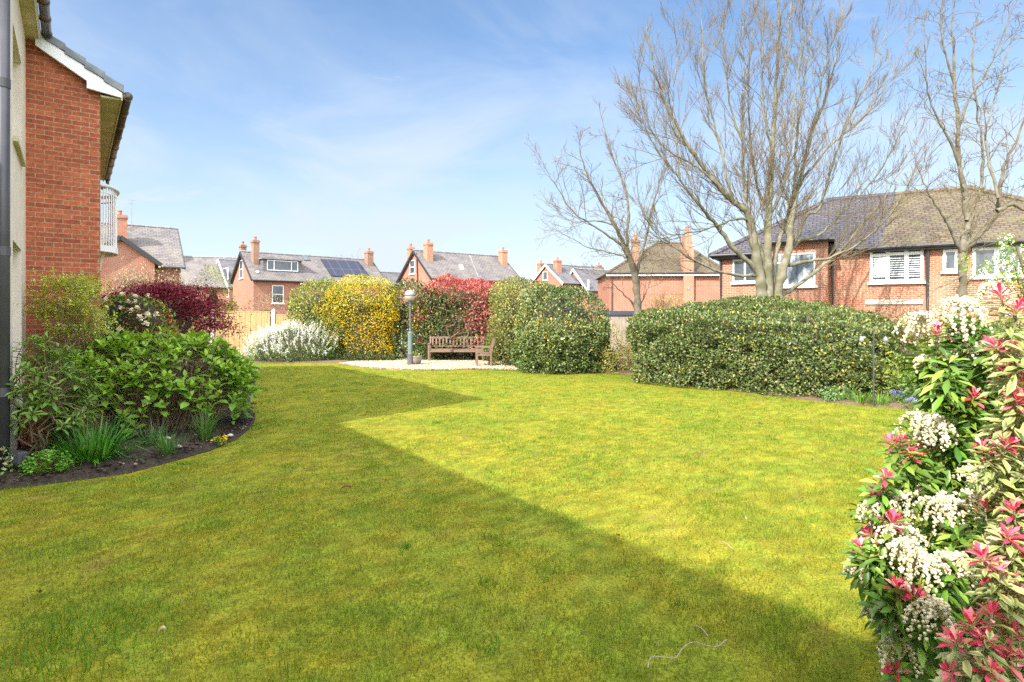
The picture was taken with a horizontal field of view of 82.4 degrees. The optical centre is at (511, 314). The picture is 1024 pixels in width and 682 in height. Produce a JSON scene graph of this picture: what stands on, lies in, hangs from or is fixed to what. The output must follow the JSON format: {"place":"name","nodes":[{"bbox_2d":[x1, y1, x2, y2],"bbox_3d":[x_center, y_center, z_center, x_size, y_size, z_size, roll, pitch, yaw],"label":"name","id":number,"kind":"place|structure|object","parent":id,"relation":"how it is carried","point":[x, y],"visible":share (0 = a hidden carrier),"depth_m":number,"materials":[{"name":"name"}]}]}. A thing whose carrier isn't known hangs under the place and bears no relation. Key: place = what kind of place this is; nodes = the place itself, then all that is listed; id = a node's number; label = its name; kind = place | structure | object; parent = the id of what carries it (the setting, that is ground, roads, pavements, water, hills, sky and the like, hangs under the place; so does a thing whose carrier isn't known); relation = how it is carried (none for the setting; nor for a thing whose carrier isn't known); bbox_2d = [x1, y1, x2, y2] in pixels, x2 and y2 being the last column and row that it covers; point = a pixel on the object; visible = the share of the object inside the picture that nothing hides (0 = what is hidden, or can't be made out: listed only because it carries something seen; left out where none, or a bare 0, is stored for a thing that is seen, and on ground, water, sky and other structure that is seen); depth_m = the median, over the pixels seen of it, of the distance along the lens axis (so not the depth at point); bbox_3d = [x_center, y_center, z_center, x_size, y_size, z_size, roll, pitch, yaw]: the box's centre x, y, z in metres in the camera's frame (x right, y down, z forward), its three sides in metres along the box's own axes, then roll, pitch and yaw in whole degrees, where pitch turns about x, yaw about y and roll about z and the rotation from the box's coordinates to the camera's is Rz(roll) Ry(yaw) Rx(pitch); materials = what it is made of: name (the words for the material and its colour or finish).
{"place":"outdoors","nodes":[
{"label":"outdoors","id":0,"kind":"place"},
{"bbox_2d":[100,199,185,313],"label":"brick house","id":1,"kind":"structure","parent":0,"point":[152,247],"depth_m":40.90,"materials":[{"name":"red brick"}]},
{"bbox_2d":[100,258,195,309],"bbox_3d":[-14.662,-0.281,23.459,4.736,4.196,5.213,0,0,-24],"label":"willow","id":2,"kind":"object","parent":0,"point":[133,279],"visible":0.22,"depth_m":23.36,"materials":[{"name":"plant"}]},
{"bbox_2d":[229,236,386,317],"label":"brick house","id":3,"kind":"structure","parent":0,"point":[255,270],"depth_m":55.51,"materials":[{"name":"red brick"}]},
{"bbox_2d":[238,260,242,279],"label":"window","id":4,"kind":"structure","parent":3,"relation":"in","point":[240,262],"depth_m":55.48,"materials":[{"name":"white plastic"}]},
{"bbox_2d":[271,285,283,303],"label":"window","id":5,"kind":"structure","parent":3,"relation":"in","point":[277,289],"depth_m":53.95,"materials":[{"name":"white plastic"}]},
{"bbox_2d":[267,260,297,271],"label":"window","id":6,"kind":"structure","parent":3,"relation":"in","point":[276,265],"depth_m":55.01,"materials":[{"name":"white plastic"}]},
{"bbox_2d":[380,271,400,313],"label":"brick house","id":7,"kind":"structure","parent":0,"point":[392,276],"depth_m":76.76,"materials":[{"name":"tile"}]},
{"bbox_2d":[396,239,520,303],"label":"brick house","id":8,"kind":"structure","parent":0,"point":[427,263],"depth_m":59.22,"materials":[{"name":"grey tile"}]},
{"bbox_2d":[408,260,414,274],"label":"window","id":9,"kind":"structure","parent":8,"relation":"in","point":[412,263],"depth_m":58.66,"materials":[{"name":"white plastic"}]},
{"bbox_2d":[0,362,1023,681],"bbox_3d":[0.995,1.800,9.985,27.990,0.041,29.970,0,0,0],"label":"lawn","id":10,"kind":"structure","parent":0,"point":[584,586],"depth_m":4.63,"materials":[{"name":"green plant"}]},
{"bbox_2d":[0,363,262,488],"bbox_3d":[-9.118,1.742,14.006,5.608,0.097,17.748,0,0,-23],"label":"flower bed","id":11,"kind":"object","parent":10,"relation":"on","point":[68,476],"visible":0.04,"depth_m":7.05,"materials":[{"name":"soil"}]},
{"bbox_2d":[0,446,17,474],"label":"edging plant","id":12,"kind":"object","parent":11,"relation":"on","point":[7,464],"visible":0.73,"depth_m":6.33,"materials":[{"name":"green plant"}]},
{"bbox_2d":[8,450,27,471],"bbox_3d":[-5.421,1.640,6.416,0.200,0.280,0.108,0,0,20],"label":"floodlight","id":13,"kind":"object","parent":11,"relation":"on","point":[18,457],"visible":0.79,"depth_m":6.38,"materials":[{"name":"grey plastic"}]},
{"bbox_2d":[16,446,78,474],"bbox_3d":[-5.152,1.621,6.481,0.591,0.301,0.510,0,0,0],"label":"columbine","id":14,"kind":"object","parent":11,"relation":"on","point":[49,459],"visible":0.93,"depth_m":6.42,"materials":[{"name":"green plant"}]},
{"bbox_2d":[5,332,104,457],"bbox_3d":[-5.447,0.997,7.008,0.966,1.587,1.333,0,0,-30],"label":"rhododendron","id":15,"kind":"object","parent":11,"relation":"on","point":[54,391],"visible":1,"depth_m":6.84,"materials":[{"name":"green plant"}]},
{"bbox_2d":[13,267,118,385],"bbox_3d":[-6.545,0.383,8.640,1.262,2.245,1.340,0,0,-30],"label":"variegated shrub","id":16,"kind":"object","parent":11,"relation":"on","point":[80,308],"visible":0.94,"depth_m":8.52,"materials":[{"name":"green plant"}]},
{"bbox_2d":[22,362,110,450],"bbox_3d":[-5.983,1.219,7.881,0.970,1.201,1.345,0,0,-37],"label":"juniper","id":17,"kind":"object","parent":11,"relation":"on","point":[61,432],"visible":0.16,"depth_m":7.62,"materials":[{"name":"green plant"}]},
{"bbox_2d":[12,412,161,480],"bbox_3d":[-5.056,1.462,6.945,1.724,0.680,1.672,0,0,-29],"label":"daylily","id":18,"kind":"object","parent":11,"relation":"on","point":[96,449],"visible":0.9,"depth_m":6.86,"materials":[{"name":"green plant"}]},
{"bbox_2d":[83,410,137,444],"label":"narcissus leaves","id":19,"kind":"object","parent":11,"relation":"on","point":[115,430],"visible":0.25,"depth_m":7.72,"materials":[{"name":"green plant"}]},
{"bbox_2d":[100,292,181,394],"bbox_3d":[-8.376,0.670,12.889,2.265,2.364,1.800,0,0,0],"label":"camellia","id":20,"kind":"object","parent":11,"relation":"on","point":[136,313],"visible":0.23,"depth_m":12.54,"materials":[{"name":"green plant"}]},
{"bbox_2d":[123,417,177,445],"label":"narcissus leaves","id":21,"kind":"object","parent":11,"relation":"on","point":[147,443],"visible":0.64,"depth_m":7.69,"materials":[{"name":"green plant"}]},
{"bbox_2d":[40,326,262,433],"bbox_3d":[-5.421,0.970,8.948,2.900,1.614,2.402,0,0,0],"label":"hydrangea","id":22,"kind":"object","parent":11,"relation":"on","point":[175,393],"visible":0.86,"depth_m":8.55,"materials":[{"name":"green plant"}]},
{"bbox_2d":[148,426,195,454],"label":"narcissus leaves","id":23,"kind":"object","parent":11,"relation":"on","point":[164,447],"visible":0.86,"depth_m":7.29,"materials":[{"name":"green plant"}]},
{"bbox_2d":[100,274,261,347],"bbox_3d":[-10.053,0.351,16.554,4.831,2.935,4.939,0,0,-38],"label":"japanese maple","id":24,"kind":"object","parent":11,"relation":"on","point":[193,308],"visible":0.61,"depth_m":16.23,"materials":[{"name":"red plant"}]},
{"bbox_2d":[180,400,228,440],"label":"narcissus leaves","id":25,"kind":"object","parent":11,"relation":"on","point":[205,430],"visible":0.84,"depth_m":8.08,"materials":[{"name":"green plant"}]},
{"bbox_2d":[210,434,227,444],"bbox_3d":[-3.960,1.697,7.947,0.192,0.150,0.222,0,0,45],"label":"primrose","id":26,"kind":"object","parent":11,"relation":"on","point":[222,440],"visible":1,"depth_m":7.93,"materials":[{"name":"yellow plant"}]},
{"bbox_2d":[341,359,521,370],"bbox_3d":[-2.932,1.763,20.945,6.759,0.050,4.710,0,0,0],"label":"gravel patch","id":27,"kind":"object","parent":10,"relation":"on","point":[432,369],"visible":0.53,"depth_m":19.29,"materials":[{"name":"grey gravel"}]},
{"bbox_2d":[404,290,415,364],"bbox_3d":[-3.580,0.443,20.560,0.414,2.635,0.414,0,0,0],"label":"lamp post","id":28,"kind":"object","parent":27,"relation":"on","point":[410,295],"visible":1,"depth_m":20.48,"materials":[{"name":"grey metal"}]},
{"bbox_2d":[412,352,421,363],"bbox_3d":[-3.394,1.528,20.694,0.428,0.443,0.410,0,0,0],"label":"flower pot","id":29,"kind":"object","parent":27,"relation":"on","point":[417,358],"visible":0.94,"depth_m":20.55,"materials":[{"name":"grey ceramic"}]},
{"bbox_2d":[340,358,517,369],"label":"gravel stones","id":30,"kind":"object","parent":27,"relation":"on","point":[401,363],"visible":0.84,"depth_m":20.51,"materials":[{"name":"beige gravel"}]},
{"bbox_2d":[428,336,483,360],"bbox_3d":[-2.133,1.292,22.478,2.144,0.906,0.676,0,0,-1],"label":"bench","id":31,"kind":"object","parent":30,"relation":"on","point":[430,350],"visible":0.87,"depth_m":22.68,"materials":[{"name":"brown wood"}]},
{"bbox_2d":[475,339,494,365],"bbox_3d":[-0.942,1.292,20.253,0.676,0.906,0.644,0,0,-6],"label":"armchair","id":32,"kind":"object","parent":27,"relation":"on","point":[477,353],"visible":1,"depth_m":19.97,"materials":[{"name":"brown wood"}]},
{"bbox_2d":[647,639,726,667],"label":"twig","id":33,"kind":"object","parent":10,"relation":"on","point":[681,650],"visible":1,"depth_m":3.08,"materials":[{"name":"brown wood"}]},
{"bbox_2d":[601,315,807,358],"bbox_3d":[7.190,0.900,22.320,7.493,1.800,0.110,0,0,14],"label":"timber fence","id":34,"kind":"object","parent":10,"relation":"on","point":[619,322],"visible":0.04,"depth_m":23.03,"materials":[{"name":"beige wood"}]},
{"bbox_2d":[838,280,1023,681],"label":"pieris","id":35,"kind":"object","parent":10,"relation":"on","point":[895,604],"visible":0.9,"depth_m":2.48,"materials":[{"name":"green plant"}]},
{"bbox_2d":[929,282,1023,681],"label":"variegated pieris","id":36,"kind":"object","parent":10,"relation":"on","point":[1006,599],"visible":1,"depth_m":2.05,"materials":[{"name":"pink plant"}]},
{"bbox_2d":[956,220,1023,317],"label":"blossom tree","id":37,"kind":"object","parent":10,"relation":"on","point":[1019,255],"visible":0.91,"depth_m":9.66,"materials":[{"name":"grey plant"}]},
{"bbox_2d":[38,0,1023,295],"label":"sky","id":38,"kind":"structure","parent":0,"point":[309,127],"materials":[{"name":"blue"}]},
{"bbox_2d":[182,355,1019,408],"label":"border soil","id":39,"kind":"structure","parent":0,"point":[897,405],"depth_m":12.64,"materials":[{"name":"brown soil"}]},
{"bbox_2d":[228,290,292,340],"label":"blossom shrub","id":40,"kind":"object","parent":39,"relation":"on","point":[261,305],"visible":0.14,"depth_m":26.54,"materials":[{"name":"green plant"}]},
{"bbox_2d":[239,319,340,362],"bbox_3d":[-8.541,0.981,22.671,4.161,1.679,2.727,0,0,0],"label":"spiraea","id":41,"kind":"object","parent":39,"relation":"on","point":[291,344],"visible":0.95,"depth_m":22.02,"materials":[{"name":"white plant"}]},
{"bbox_2d":[285,276,353,358],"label":"variegated hedge","id":42,"kind":"object","parent":39,"relation":"on","point":[306,312],"visible":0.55,"depth_m":22.87,"materials":[{"name":"green plant"}]},
{"bbox_2d":[313,270,402,359],"bbox_3d":[-6.076,0.095,23.418,3.657,3.851,2.550,0,0,0],"label":"forsythia","id":43,"kind":"object","parent":39,"relation":"on","point":[365,318],"visible":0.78,"depth_m":22.86,"materials":[{"name":"yellow plant"}]},
{"bbox_2d":[327,352,397,360],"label":"ground ivy","id":44,"kind":"object","parent":39,"relation":"on","point":[363,358],"visible":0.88,"depth_m":22.41,"materials":[{"name":"green plant"}]},
{"bbox_2d":[374,276,451,359],"bbox_3d":[-3.822,0.098,23.527,3.625,3.505,2.635,0,0,0],"label":"ivy hedge","id":45,"kind":"object","parent":39,"relation":"on","point":[403,329],"visible":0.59,"depth_m":23.07,"materials":[{"name":"green plant"}]},
{"bbox_2d":[414,339,439,359],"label":"shrub","id":46,"kind":"object","parent":39,"relation":"on","point":[425,355],"visible":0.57,"depth_m":22.75,"materials":[{"name":"green plant"}]},
{"bbox_2d":[411,272,507,359],"bbox_3d":[-1.857,0.074,23.546,4.402,3.592,2.557,0,0,0],"label":"photinia","id":47,"kind":"object","parent":39,"relation":"on","point":[466,313],"visible":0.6,"depth_m":23.02,"materials":[{"name":"red plant"}]},
{"bbox_2d":[481,332,501,360],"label":"shrub","id":48,"kind":"object","parent":39,"relation":"on","point":[487,344],"visible":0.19,"depth_m":22.19,"materials":[{"name":"green plant"}]},
{"bbox_2d":[484,275,555,365],"bbox_3d":[0.503,0.158,21.643,3.187,3.384,4.361,0,0,0],"label":"variegated hedge","id":49,"kind":"object","parent":39,"relation":"on","point":[508,310],"visible":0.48,"depth_m":20.34,"materials":[{"name":"green plant"}]},
{"bbox_2d":[509,280,611,374],"bbox_3d":[1.539,0.348,18.903,3.322,3.016,3.487,0,0,0],"label":"elaeagnus bush","id":50,"kind":"object","parent":39,"relation":"on","point":[559,332],"visible":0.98,"depth_m":17.97,"materials":[{"name":"green plant"}]},
{"bbox_2d":[526,95,682,358],"bbox_3d":[3.303,-3.104,20.832,5.812,9.812,4.184,0,0,0],"label":"bare tree","id":51,"kind":"object","parent":39,"relation":"on","point":[637,302],"visible":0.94,"depth_m":20.62,"materials":[{"name":"grey plant"}]},
{"bbox_2d":[590,324,632,373],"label":"shrub","id":52,"kind":"object","parent":39,"relation":"on","point":[612,363],"visible":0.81,"depth_m":18.01,"materials":[{"name":"green plant"}]},
{"bbox_2d":[613,324,641,368],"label":"shrub","id":53,"kind":"object","parent":39,"relation":"on","point":[630,362],"visible":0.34,"depth_m":18.56,"materials":[{"name":"green plant"}]},
{"bbox_2d":[643,290,689,322],"bbox_3d":[6.098,0.385,22.555,2.206,2.843,3.009,0,0,-43],"label":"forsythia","id":54,"kind":"object","parent":39,"relation":"on","point":[671,302],"visible":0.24,"depth_m":22.34,"materials":[{"name":"plant"}]},
{"bbox_2d":[625,292,900,397],"bbox_3d":[6.177,0.616,15.039,6.503,2.466,4.245,0,0,42],"label":"clipped hedge","id":55,"kind":"object","parent":39,"relation":"on","point":[744,347],"visible":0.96,"depth_m":13.45,"materials":[{"name":"green plant"}]},
{"bbox_2d":[583,0,962,316],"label":"bare tree","id":56,"kind":"object","parent":39,"relation":"on","point":[762,264],"visible":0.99,"depth_m":17.83,"materials":[{"name":"grey plant"}]},
{"bbox_2d":[818,385,856,401],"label":"plant","id":57,"kind":"object","parent":39,"relation":"on","point":[831,395],"visible":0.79,"depth_m":12.07,"materials":[{"name":"green plant"}]},
{"bbox_2d":[831,388,852,400],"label":"bulb leaves","id":58,"kind":"object","parent":39,"relation":"on","point":[843,396],"visible":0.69,"depth_m":11.95,"materials":[{"name":"green plant"}]},
{"bbox_2d":[846,389,871,403],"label":"bulb leaves","id":59,"kind":"object","parent":39,"relation":"on","point":[862,399],"visible":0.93,"depth_m":11.68,"materials":[{"name":"green plant"}]},
{"bbox_2d":[859,329,887,405],"bbox_3d":[7.062,1.062,11.425,0.560,1.576,0.090,0,0,0],"label":"bird feeder","id":60,"kind":"object","parent":39,"relation":"on","point":[861,339],"visible":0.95,"depth_m":11.41,"materials":[{"name":"metal"}]},
{"bbox_2d":[861,389,894,404],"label":"bulb leaves","id":61,"kind":"object","parent":39,"relation":"on","point":[881,400],"visible":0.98,"depth_m":11.46,"materials":[{"name":"green plant"}]},
{"bbox_2d":[850,344,920,397],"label":"border shrub","id":62,"kind":"object","parent":39,"relation":"on","point":[889,370],"visible":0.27,"depth_m":12.48,"materials":[{"name":"green plant"}]},
{"bbox_2d":[888,389,907,401],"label":"bluebells","id":63,"kind":"object","parent":39,"relation":"on","point":[895,394],"visible":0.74,"depth_m":11.64,"materials":[{"name":"blue plant"}]},
{"bbox_2d":[870,296,931,354],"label":"border shrub","id":64,"kind":"object","parent":39,"relation":"on","point":[906,340],"visible":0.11,"depth_m":16.51,"materials":[{"name":"green plant"}]},
{"bbox_2d":[902,397,920,408],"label":"bluebells","id":65,"kind":"object","parent":39,"relation":"on","point":[906,401],"visible":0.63,"depth_m":11.04,"materials":[{"name":"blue plant"}]},
{"bbox_2d":[886,311,945,380],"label":"border shrub","id":66,"kind":"object","parent":39,"relation":"on","point":[903,350],"visible":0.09,"depth_m":13.20,"materials":[{"name":"green plant"}]},
{"bbox_2d":[886,366,986,405],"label":"border shrub","id":67,"kind":"object","parent":39,"relation":"on","point":[904,381],"visible":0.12,"depth_m":11.62,"materials":[{"name":"green plant"}]},
{"bbox_2d":[873,0,1023,335],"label":"bare tree","id":68,"kind":"object","parent":39,"relation":"on","point":[964,245],"visible":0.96,"depth_m":14.52,"materials":[{"name":"grey plant"}]},
{"bbox_2d":[932,319,1023,357],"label":"border shrub","id":69,"kind":"object","parent":39,"relation":"on","point":[1001,326],"visible":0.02,"depth_m":12.57,"materials":[{"name":"green plant"}]},
{"bbox_2d":[981,309,1023,342],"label":"border shrub","id":70,"kind":"object","parent":39,"relation":"on","point":[1009,321],"visible":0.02,"depth_m":13.35,"materials":[{"name":"green plant"}]},
{"bbox_2d":[595,226,718,310],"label":"brick house","id":71,"kind":"structure","parent":0,"point":[689,285],"depth_m":41.91,"materials":[{"name":"red brick"}]},
{"bbox_3d":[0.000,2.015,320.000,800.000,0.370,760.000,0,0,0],"label":"ground","id":72,"kind":"structure","parent":0,"visible":0},
{"bbox_2d":[0,0,132,471],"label":"apartment building","id":73,"kind":"structure","parent":72,"relation":"on","point":[64,111],"depth_m":9.02,"materials":[{"name":"red brick"}]},
{"bbox_2d":[13,136,25,166],"bbox_3d":[-6.462,-2.108,7.566,0.200,0.056,1.540,0,0,-37],"label":"window","id":74,"kind":"structure","parent":73,"relation":"in","point":[16,141],"depth_m":7.45,"materials":[{"name":"white plastic"}]},
{"bbox_2d":[181,256,236,307],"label":"brick house","id":75,"kind":"structure","parent":72,"relation":"on","point":[194,265],"depth_m":63.86,"materials":[{"name":"grey tile"}]},
{"bbox_2d":[194,264,238,336],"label":"hazel","id":76,"kind":"object","parent":72,"relation":"on","point":[214,296],"visible":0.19,"depth_m":44.93,"materials":[{"name":"green plant"}]},
{"bbox_2d":[216,258,236,319],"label":"brick house","id":77,"kind":"structure","parent":72,"relation":"on","point":[226,266],"depth_m":64.41,"materials":[{"name":"tile"}]},
{"bbox_2d":[223,267,227,279],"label":"window","id":78,"kind":"structure","parent":77,"relation":"in","point":[225,269],"depth_m":63.35,"materials":[{"name":"white plastic"}]},
{"bbox_2d":[174,309,499,354],"bbox_3d":[-7.100,0.795,24.950,17.140,2.110,0.140,0,0,0],"label":"timber fence","id":79,"kind":"object","parent":72,"relation":"on","point":[261,319],"visible":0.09,"depth_m":24.93,"materials":[{"name":"wood"}]},
{"bbox_2d":[533,257,605,302],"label":"brick house","id":80,"kind":"structure","parent":72,"relation":"on","point":[556,272],"depth_m":72.39,"materials":[{"name":"tile"}]},
{"bbox_2d":[542,271,547,280],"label":"window","id":81,"kind":"structure","parent":80,"relation":"in","point":[545,274],"depth_m":73.13,"materials":[{"name":"white plastic"}]},
{"bbox_2d":[570,268,607,321],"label":"brick house","id":82,"kind":"structure","parent":72,"relation":"on","point":[588,281],"depth_m":71.98,"materials":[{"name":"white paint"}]},
{"bbox_2d":[594,311,633,342],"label":"shed roof","id":83,"kind":"structure","parent":72,"relation":"on","point":[625,314],"depth_m":24.65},
{"bbox_2d":[709,185,1023,348],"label":"brick house","id":84,"kind":"structure","parent":72,"relation":"on","point":[902,256],"depth_m":23.14,"materials":[{"name":"red brick"}]},
{"bbox_2d":[730,258,754,284],"bbox_3d":[10.127,-1.975,25.436,1.167,1.288,0.170,0,0,30],"label":"window","id":85,"kind":"structure","parent":84,"relation":"in","point":[739,266],"depth_m":25.51,"materials":[{"name":"white glass"}]},
{"bbox_2d":[772,252,817,287],"bbox_3d":[11.346,-1.776,23.577,1.723,1.407,0.170,0,0,30],"label":"window","id":86,"kind":"structure","parent":84,"relation":"in","point":[797,273],"depth_m":23.48,"materials":[{"name":"white glass"}]},
{"bbox_2d":[867,250,925,284],"bbox_3d":[14.897,-1.931,22.682,1.907,1.482,0.170,0,0,30],"label":"window","id":87,"kind":"structure","parent":84,"relation":"in","point":[896,267],"depth_m":22.68,"materials":[{"name":"white plastic"}]},
{"bbox_2d":[940,249,957,273],"bbox_3d":[16.367,-1.988,21.833,0.623,0.903,0.170,0,0,30],"label":"window","id":88,"kind":"structure","parent":84,"relation":"in","point":[950,255],"depth_m":21.84,"materials":[{"name":"white plastic"}]},
{"bbox_2d":[969,246,1023,278],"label":"window","id":89,"kind":"structure","parent":84,"relation":"in","point":[975,255],"depth_m":21.25,"materials":[{"name":"white plastic"}]}
]}

